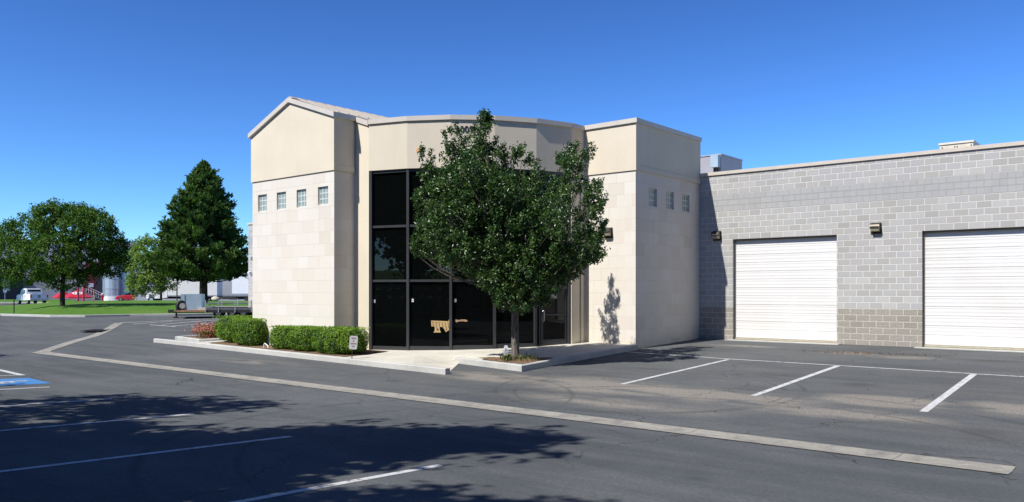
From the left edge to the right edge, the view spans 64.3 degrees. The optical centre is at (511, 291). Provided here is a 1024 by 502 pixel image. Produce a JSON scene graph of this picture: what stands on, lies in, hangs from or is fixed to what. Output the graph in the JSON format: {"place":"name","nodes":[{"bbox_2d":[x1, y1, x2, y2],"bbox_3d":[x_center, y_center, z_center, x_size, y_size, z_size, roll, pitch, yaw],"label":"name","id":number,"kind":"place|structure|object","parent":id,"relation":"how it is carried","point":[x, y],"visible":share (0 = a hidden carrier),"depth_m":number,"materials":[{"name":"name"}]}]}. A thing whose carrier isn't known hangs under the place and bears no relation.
{"place":"outdoors","nodes":[
{"label":"outdoors","id":0,"kind":"place"},
{"bbox_2d":[0,299,74,301],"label":"lawn","id":1,"kind":"structure","parent":0,"point":[7,300],"depth_m":119.54,"materials":[{"name":"green plant"}]},
{"bbox_2d":[52,292,67,297],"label":"market umbrella","id":2,"kind":"object","parent":1,"relation":"on","point":[58,295],"visible":0.3,"depth_m":130.04,"materials":[{"name":"red fabric"}]},
{"bbox_2d":[0,239,134,299],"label":"factory building","id":3,"kind":"structure","parent":0,"point":[49,291],"depth_m":150.07,"materials":[{"name":"white metal"}]},
{"bbox_2d":[0,300,247,314],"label":"lawn","id":4,"kind":"structure","parent":0,"point":[114,307],"depth_m":57.21,"materials":[{"name":"green plant"}]},
{"bbox_2d":[0,197,132,305],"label":"honey locust tree","id":5,"kind":"object","parent":4,"relation":"on","point":[64,264],"visible":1,"depth_m":57.16,"materials":[{"name":"green plant"}]},
{"bbox_2d":[143,159,247,302],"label":"pine tree","id":6,"kind":"object","parent":4,"relation":"on","point":[197,231],"visible":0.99,"depth_m":61.55,"materials":[{"name":"green plant"}]},
{"bbox_2d":[211,296,219,300],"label":"boulder","id":7,"kind":"object","parent":4,"relation":"on","point":[214,298],"visible":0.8,"depth_m":77.73,"materials":[{"name":"beige stone"}]},
{"bbox_2d":[135,267,244,300],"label":"warehouse","id":8,"kind":"structure","parent":0,"point":[138,297],"depth_m":123.20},
{"bbox_2d":[215,340,632,370],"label":"sidewalk","id":9,"kind":"structure","parent":0,"point":[441,358],"depth_m":24.97,"materials":[{"name":"concrete"}]},
{"bbox_2d":[208,341,384,355],"bbox_3d":[-7.770,1.931,28.534,9.188,0.078,1.773,0,0,44],"label":"planting bed","id":10,"kind":"object","parent":9,"relation":"on","point":[296,350],"visible":0.43,"depth_m":26.73,"materials":[{"name":"brown soil"}]},
{"bbox_2d":[212,314,252,341],"bbox_3d":[-10.280,1.405,31.067,2.594,1.033,1.656,0,0,40],"label":"hedge shrub","id":11,"kind":"object","parent":10,"relation":"on","point":[223,330],"visible":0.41,"depth_m":30.72,"materials":[{"name":"green plant"}]},
{"bbox_2d":[230,317,267,345],"bbox_3d":[-9.453,1.442,29.493,1.737,1.015,0.978,0,0,40],"label":"hedge shrub","id":12,"kind":"object","parent":10,"relation":"on","point":[251,331],"visible":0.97,"depth_m":29.06,"materials":[{"name":"green plant"}]},
{"bbox_2d":[269,325,299,348],"bbox_3d":[-7.652,1.547,27.682,1.493,0.822,0.783,0,0,40],"label":"hedge shrub","id":13,"kind":"object","parent":10,"relation":"on","point":[279,337],"visible":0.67,"depth_m":27.44,"materials":[{"name":"green plant"}]},
{"bbox_2d":[288,325,324,350],"bbox_3d":[-6.738,1.533,26.822,1.403,0.854,0.878,0,0,40],"label":"hedge shrub","id":14,"kind":"object","parent":10,"relation":"on","point":[299,337],"visible":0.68,"depth_m":26.47,"materials":[{"name":"green plant"}]},
{"bbox_2d":[310,325,369,353],"bbox_3d":[-5.454,1.526,25.819,2.179,0.864,1.288,0,0,40],"label":"hedge shrub","id":15,"kind":"object","parent":10,"relation":"on","point":[333,339],"visible":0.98,"depth_m":25.38,"materials":[{"name":"green plant"}]},
{"bbox_2d":[481,357,552,363],"bbox_3d":[0.001,1.902,23.136,2.120,0.067,1.700,0,0,40],"label":"planting bed","id":16,"kind":"object","parent":9,"relation":"on","point":[517,360],"visible":0.73,"depth_m":22.69,"materials":[{"name":"brown soil"}]},
{"bbox_2d":[504,345,507,354],"bbox_3d":[-0.167,1.755,22.556,0.116,0.530,0.030,0,0,-4],"label":"yard sign","id":17,"kind":"object","parent":16,"relation":"on","point":[506,349],"visible":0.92,"depth_m":22.55,"materials":[{"name":"white plastic"}]},
{"bbox_2d":[407,107,610,358],"bbox_3d":[0.055,-1.513,22.804,5.472,7.297,5.026,0,0,-27],"label":"pear tree","id":18,"kind":"object","parent":16,"relation":"on","point":[535,260],"visible":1,"depth_m":21.95,"materials":[{"name":"green plant"}]},
{"bbox_2d":[499,352,537,360],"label":"weeds","id":19,"kind":"object","parent":16,"relation":"on","point":[505,357],"visible":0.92,"depth_m":22.53,"materials":[{"name":"green plant"}]},
{"bbox_2d":[0,300,1023,501],"bbox_3d":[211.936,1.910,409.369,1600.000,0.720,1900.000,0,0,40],"label":"ground","id":20,"kind":"structure","parent":0,"point":[482,455],"depth_m":13.26,"materials":[{"name":"grey asphalt"}]},
{"bbox_2d":[0,369,23,374],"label":"parking line","id":21,"kind":"object","parent":20,"relation":"on","point":[11,372],"visible":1,"depth_m":21.53,"materials":[{"name":"paint"}]},
{"bbox_2d":[0,223,27,291],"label":"street tree","id":22,"kind":"object","parent":20,"relation":"on","point":[4,284],"visible":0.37,"depth_m":98.14,"materials":[{"name":"green plant"}]},
{"bbox_2d":[0,302,46,302],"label":"kerb","id":23,"kind":"structure","parent":20,"relation":"on","point":[21,302],"depth_m":107.80,"materials":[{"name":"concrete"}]},
{"bbox_2d":[0,378,47,385],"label":"blue patch","id":24,"kind":"object","parent":20,"relation":"on","point":[28,381],"visible":1,"depth_m":19.15,"materials":[{"name":"paint"}]},
{"bbox_2d":[17,288,47,303],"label":"pickup truck","id":25,"kind":"object","parent":20,"relation":"on","point":[34,295],"visible":0.94,"depth_m":97.96,"materials":[{"name":"white metal"}]},
{"bbox_2d":[4,398,111,405],"bbox_3d":[-9.939,2.018,13.720,0.110,0.202,6.300,0,0,40],"label":"parking line","id":26,"kind":"object","parent":20,"relation":"on","point":[54,402],"visible":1,"depth_m":15.30,"materials":[{"name":"paint"}]},
{"bbox_2d":[65,291,93,297],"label":"market umbrella","id":27,"kind":"object","parent":20,"relation":"on","point":[72,294],"visible":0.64,"depth_m":126.77,"materials":[{"name":"red fabric"}]},
{"bbox_2d":[82,287,84,300],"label":"bollard","id":28,"kind":"object","parent":20,"relation":"on","point":[83,294],"visible":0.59,"depth_m":87.91,"materials":[{"name":"red metal"}]},
{"bbox_2d":[86,287,100,299],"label":"entry stairs","id":29,"kind":"structure","parent":20,"relation":"on","point":[93,293],"depth_m":133.03,"materials":[{"name":"metal"}]},
{"bbox_2d":[0,413,192,430],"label":"parking line","id":30,"kind":"object","parent":20,"relation":"on","point":[93,422],"visible":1,"depth_m":12.85,"materials":[{"name":"paint"}]},
{"bbox_2d":[0,313,226,316],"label":"kerb","id":31,"kind":"structure","parent":20,"relation":"on","point":[107,315],"depth_m":52.16,"materials":[{"name":"concrete"}]},
{"bbox_2d":[102,247,129,300],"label":"storage tank","id":32,"kind":"object","parent":20,"relation":"on","point":[112,288],"visible":0.37,"depth_m":136.17,"materials":[{"name":"metal"}]},
{"bbox_2d":[115,292,134,300],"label":"sedan","id":33,"kind":"object","parent":20,"relation":"on","point":[124,297],"visible":0.51,"depth_m":133.01,"materials":[{"name":"red paint"}]},
{"bbox_2d":[0,436,291,471],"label":"parking line","id":34,"kind":"object","parent":20,"relation":"on","point":[138,454],"visible":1,"depth_m":10.19,"materials":[{"name":"paint"}]},
{"bbox_2d":[123,233,180,299],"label":"light green tree","id":35,"kind":"object","parent":20,"relation":"on","point":[139,249],"visible":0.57,"depth_m":103.04,"materials":[{"name":"green plant"}]},
{"bbox_2d":[175,281,178,299],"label":"lamp pole","id":36,"kind":"object","parent":20,"relation":"on","point":[176,290],"visible":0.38,"depth_m":83.95,"materials":[{"name":"metal"}]},
{"bbox_2d":[146,278,222,300],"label":"box truck","id":37,"kind":"object","parent":20,"relation":"on","point":[214,288],"visible":0.41,"depth_m":110.95,"materials":[{"name":"white metal"}]},
{"bbox_2d":[176,336,221,341],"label":"kerb","id":38,"kind":"structure","parent":20,"relation":"on","point":[181,338],"depth_m":33.61,"materials":[{"name":"concrete"}]},
{"bbox_2d":[190,336,219,338],"bbox_3d":[-11.989,1.933,34.302,4.800,0.083,2.350,0,0,40],"label":"planting bed","id":39,"kind":"object","parent":20,"relation":"on","point":[199,337],"visible":0.15,"depth_m":34.35,"materials":[{"name":"brown soil"}]},
{"bbox_2d":[183,320,217,336],"bbox_3d":[-12.810,1.609,34.572,2.837,0.814,2.327,0,0,12],"label":"flowering plant","id":40,"kind":"object","parent":39,"relation":"on","point":[206,329],"visible":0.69,"depth_m":34.19,"materials":[{"name":"pink plant"}]},
{"bbox_2d":[168,294,252,317],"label":"flatbed trailer","id":41,"kind":"object","parent":20,"relation":"on","point":[191,303],"visible":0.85,"depth_m":49.60,"materials":[{"name":"metal"}]},
{"bbox_2d":[199,340,221,343],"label":"kerb","id":42,"kind":"structure","parent":20,"relation":"on","point":[209,341],"depth_m":32.28,"materials":[{"name":"concrete"}]},
{"bbox_2d":[220,276,247,300],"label":"box truck","id":43,"kind":"object","parent":20,"relation":"on","point":[240,285],"visible":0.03,"depth_m":101.79,"materials":[{"name":"white metal"}]},
{"bbox_2d":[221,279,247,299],"bbox_3d":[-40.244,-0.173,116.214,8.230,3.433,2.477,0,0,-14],"label":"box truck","id":44,"kind":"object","parent":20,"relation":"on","point":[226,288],"visible":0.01,"depth_m":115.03,"materials":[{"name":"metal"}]},
{"bbox_2d":[154,338,449,374],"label":"kerb","id":45,"kind":"structure","parent":20,"relation":"on","point":[411,367],"depth_m":25.32,"materials":[{"name":"concrete"}]},
{"bbox_2d":[231,464,442,501],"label":"parking line","id":46,"kind":"object","parent":20,"relation":"on","point":[326,485],"visible":1,"depth_m":8.70,"materials":[{"name":"paint"}]},
{"bbox_2d":[349,336,357,358],"bbox_3d":[-4.706,1.770,24.171,0.262,0.924,0.042,0,0,-17],"label":"parking sign","id":47,"kind":"object","parent":20,"relation":"on","point":[353,341],"visible":0.99,"depth_m":24.16,"materials":[{"name":"white metal"}]},
{"bbox_2d":[248,96,701,349],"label":"office building","id":48,"kind":"structure","parent":20,"relation":"on","point":[334,187],"depth_m":27.16,"materials":[{"name":"stone"}]},
{"bbox_2d":[260,194,266,211],"bbox_3d":[-8.935,-3.185,29.419,0.544,0.604,0.054,0,0,40],"label":"window","id":49,"kind":"structure","parent":48,"relation":"in","point":[263,198],"depth_m":29.42,"materials":[{"name":"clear glass"}]},
{"bbox_2d":[278,192,285,209],"bbox_3d":[-8.037,-3.185,28.668,0.544,0.604,0.054,0,0,40],"label":"window","id":50,"kind":"structure","parent":48,"relation":"in","point":[281,196],"depth_m":28.68,"materials":[{"name":"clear glass"}]},
{"bbox_2d":[298,189,305,207],"bbox_3d":[-7.140,-3.185,27.918,0.544,0.604,0.054,0,0,40],"label":"window","id":51,"kind":"structure","parent":48,"relation":"in","point":[301,193],"depth_m":27.92,"materials":[{"name":"clear glass"}]},
{"bbox_2d":[319,186,327,204],"bbox_3d":[-6.227,-3.185,27.154,0.544,0.604,0.054,0,0,40],"label":"window","id":52,"kind":"structure","parent":48,"relation":"in","point":[323,191],"depth_m":27.17,"materials":[{"name":"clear glass"}]},
{"bbox_2d":[373,282,405,346],"bbox_3d":[-4.014,0.813,26.736,1.365,2.326,0.012,0,0,22],"label":"window pane","id":53,"kind":"structure","parent":48,"relation":"in","point":[389,307],"depth_m":26.73,"materials":[{"name":"black glass"}]},
{"bbox_2d":[373,227,405,279],"bbox_3d":[-4.014,-1.240,26.736,1.365,1.780,0.012,0,0,22],"label":"window pane","id":54,"kind":"structure","parent":48,"relation":"in","point":[389,244],"depth_m":26.73,"materials":[{"name":"black glass"}]},
{"bbox_2d":[373,172,405,225],"bbox_3d":[-4.014,-3.045,26.736,1.365,1.830,0.012,0,0,22],"label":"window pane","id":55,"kind":"structure","parent":48,"relation":"in","point":[389,189],"depth_m":26.73,"materials":[{"name":"black glass"}]},
{"bbox_2d":[410,171,444,224],"bbox_3d":[-2.661,-3.045,26.357,1.346,1.830,0.012,0,0,9],"label":"window pane","id":56,"kind":"structure","parent":48,"relation":"in","point":[415,182],"depth_m":26.43,"materials":[{"name":"black glass"}]},
{"bbox_2d":[410,282,448,345],"bbox_3d":[-2.661,0.806,26.357,1.346,2.311,0.012,0,0,9],"label":"window pane","id":57,"kind":"structure","parent":48,"relation":"in","point":[431,299],"depth_m":26.36,"materials":[{"name":"black glass"}]},
{"bbox_2d":[410,227,448,279],"bbox_3d":[-2.661,-1.240,26.357,1.346,1.780,0.012,0,0,9],"label":"window pane","id":58,"kind":"structure","parent":48,"relation":"in","point":[419,269],"depth_m":26.38,"materials":[{"name":"black glass"}]},
{"bbox_2d":[431,319,466,332],"bbox_3d":[-2.029,1.109,26.264,1.190,0.431,0.085,0,0,3],"label":"window decoration","id":59,"kind":"object","parent":48,"relation":"attached to","point":[437,325],"depth_m":26.28},
{"bbox_2d":[455,126,472,131],"bbox_3d":[-1.526,-5.081,26.145,0.574,0.474,0.020,0,0,-4],"label":"street number","id":60,"kind":"object","parent":48,"relation":"attached to","point":[465,128],"visible":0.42,"depth_m":26.14,"materials":[{"name":"black metal"}]},
{"bbox_2d":[452,282,492,349],"bbox_3d":[-1.271,0.793,26.303,1.339,2.286,0.012,0,0,-4],"label":"window pane","id":61,"kind":"structure","parent":48,"relation":"in","point":[473,305],"depth_m":26.29,"materials":[{"name":"black glass"}]},
{"bbox_2d":[452,231,492,278],"bbox_3d":[-1.271,-1.240,26.303,1.339,1.780,0.012,0,0,-4],"label":"window pane","id":62,"kind":"structure","parent":48,"relation":"in","point":[453,270],"depth_m":26.26,"materials":[{"name":"black glass"}]},
{"bbox_2d":[496,307,533,348],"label":"window pane","id":63,"kind":"structure","parent":48,"relation":"in","point":[503,319],"depth_m":26.52,"materials":[{"name":"black glass"}]},
{"bbox_2d":[501,172,531,223],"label":"window pane","id":64,"kind":"structure","parent":48,"relation":"in","point":[528,174],"depth_m":26.64,"materials":[{"name":"black glass"}]},
{"bbox_2d":[538,175,566,226],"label":"window pane","id":65,"kind":"structure","parent":48,"relation":"in","point":[551,176],"depth_m":27.17,"materials":[{"name":"black glass"}]},
{"bbox_2d":[540,289,566,344],"bbox_3d":[1.418,0.705,27.154,1.061,2.125,0.127,0,0,-32],"label":"entrance door","id":66,"kind":"structure","parent":48,"relation":"in","point":[553,327],"depth_m":27.19,"materials":[{"name":"black glass"}]},
{"bbox_2d":[604,227,612,237],"bbox_3d":[3.172,-1.971,27.302,0.330,0.360,0.220,0,0,40],"label":"wall light","id":67,"kind":"object","parent":48,"relation":"attached to","point":[608,233],"visible":0.66,"depth_m":27.25,"materials":[{"name":"brown metal"}]},
{"bbox_2d":[649,188,654,206],"bbox_3d":[4.696,-3.185,27.625,0.054,0.604,0.544,0,0,40],"label":"window","id":68,"kind":"structure","parent":48,"relation":"in","point":[651,191],"depth_m":27.63,"materials":[{"name":"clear glass"}]},
{"bbox_2d":[666,191,671,208],"bbox_3d":[5.446,-3.185,28.523,0.054,0.604,0.544,0,0,40],"label":"window","id":69,"kind":"structure","parent":48,"relation":"in","point":[668,194],"depth_m":28.53,"materials":[{"name":"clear glass"}]},
{"bbox_2d":[682,195,687,211],"bbox_3d":[6.197,-3.185,29.420,0.054,0.604,0.544,0,0,40],"label":"window","id":70,"kind":"structure","parent":48,"relation":"in","point":[684,197],"depth_m":29.47,"materials":[{"name":"grey glass"}]},
{"bbox_2d":[32,323,1015,473],"bbox_3d":[-10.515,2.021,26.422,6.774,0.482,46.343,0,0,-38],"label":"gutter","id":71,"kind":"object","parent":20,"relation":"on","point":[972,465],"visible":1,"depth_m":14.05,"materials":[{"name":"concrete"}]},
{"bbox_2d":[80,329,109,331],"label":"drain grate","id":72,"kind":"object","parent":71,"relation":"on","point":[94,330],"visible":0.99,"depth_m":41.89,"materials":[{"name":"metal"}]},
{"bbox_2d":[455,344,637,371],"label":"kerb","id":73,"kind":"structure","parent":20,"relation":"on","point":[537,364],"depth_m":23.06,"materials":[{"name":"concrete"}]},
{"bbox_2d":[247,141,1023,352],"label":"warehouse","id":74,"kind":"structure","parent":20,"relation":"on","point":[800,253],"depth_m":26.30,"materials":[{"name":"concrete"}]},
{"bbox_2d":[711,231,720,240],"bbox_3d":[7.408,-2.024,29.626,0.330,0.360,0.220,0,0,40],"label":"wall light","id":75,"kind":"object","parent":74,"relation":"attached to","point":[716,235],"visible":1,"depth_m":29.59,"materials":[{"name":"brown metal"}]},
{"bbox_2d":[700,153,742,172],"bbox_3d":[8.547,-4.827,35.843,2.330,1.996,2.400,0,0,40],"label":"rooftop unit","id":76,"kind":"object","parent":74,"relation":"on","point":[715,162],"visible":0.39,"depth_m":34.80,"materials":[{"name":"grey metal"}]},
{"bbox_2d":[734,235,836,342],"bbox_3d":[9.451,-0.094,28.280,3.660,3.616,0.085,0,0,40],"label":"roll up door","id":77,"kind":"structure","parent":74,"relation":"in","point":[785,288],"depth_m":28.24,"materials":[{"name":"white metal"}]},
{"bbox_2d":[869,222,881,233],"bbox_3d":[11.629,-2.031,26.097,0.330,0.360,0.220,0,0,40],"label":"wall light","id":78,"kind":"object","parent":74,"relation":"attached to","point":[875,228],"visible":1,"depth_m":26.07,"materials":[{"name":"brown metal"}]},
{"bbox_2d":[938,140,979,148],"bbox_3d":[14.319,-4.280,26.090,1.000,0.900,0.960,0,0,40],"label":"roof vent box","id":79,"kind":"object","parent":74,"relation":"on","point":[958,144],"visible":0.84,"depth_m":25.72,"materials":[{"name":"beige metal"}]},
{"bbox_2d":[923,227,1023,349],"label":"roll up door","id":80,"kind":"structure","parent":74,"relation":"in","point":[973,279],"depth_m":24.55,"materials":[{"name":"white metal"}]},
{"bbox_2d":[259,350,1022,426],"bbox_3d":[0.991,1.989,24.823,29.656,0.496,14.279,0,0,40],"label":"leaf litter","id":81,"kind":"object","parent":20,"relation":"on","point":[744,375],"visible":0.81,"depth_m":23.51,"materials":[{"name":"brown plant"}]},
{"bbox_2d":[621,359,726,383],"bbox_3d":[4.332,2.030,20.949,0.120,0.194,5.700,0,0,39],"label":"parking line","id":82,"kind":"object","parent":20,"relation":"on","point":[672,372],"visible":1,"depth_m":20.59,"materials":[{"name":"paint"}]},
{"bbox_2d":[752,366,838,395],"bbox_3d":[6.705,2.031,18.932,0.140,0.196,5.754,0,0,38],"label":"parking line","id":83,"kind":"object","parent":20,"relation":"on","point":[788,383],"visible":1,"depth_m":18.54,"materials":[{"name":"paint"}]},
{"bbox_2d":[634,352,1023,376],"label":"parking line","id":84,"kind":"object","parent":20,"relation":"on","point":[838,365],"visible":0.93,"depth_m":21.23,"materials":[{"name":"paint"}]},
{"bbox_2d":[920,374,976,411],"bbox_3d":[9.068,2.035,16.793,0.140,0.197,5.806,0,0,37],"label":"parking line","id":85,"kind":"object","parent":20,"relation":"on","point":[937,401],"visible":1,"depth_m":16.34,"materials":[{"name":"paint"}]},
{"bbox_2d":[0,0,1023,263],"label":"sky","id":86,"kind":"structure","parent":0,"point":[109,104],"materials":[{"name":"blue"}]}
]}

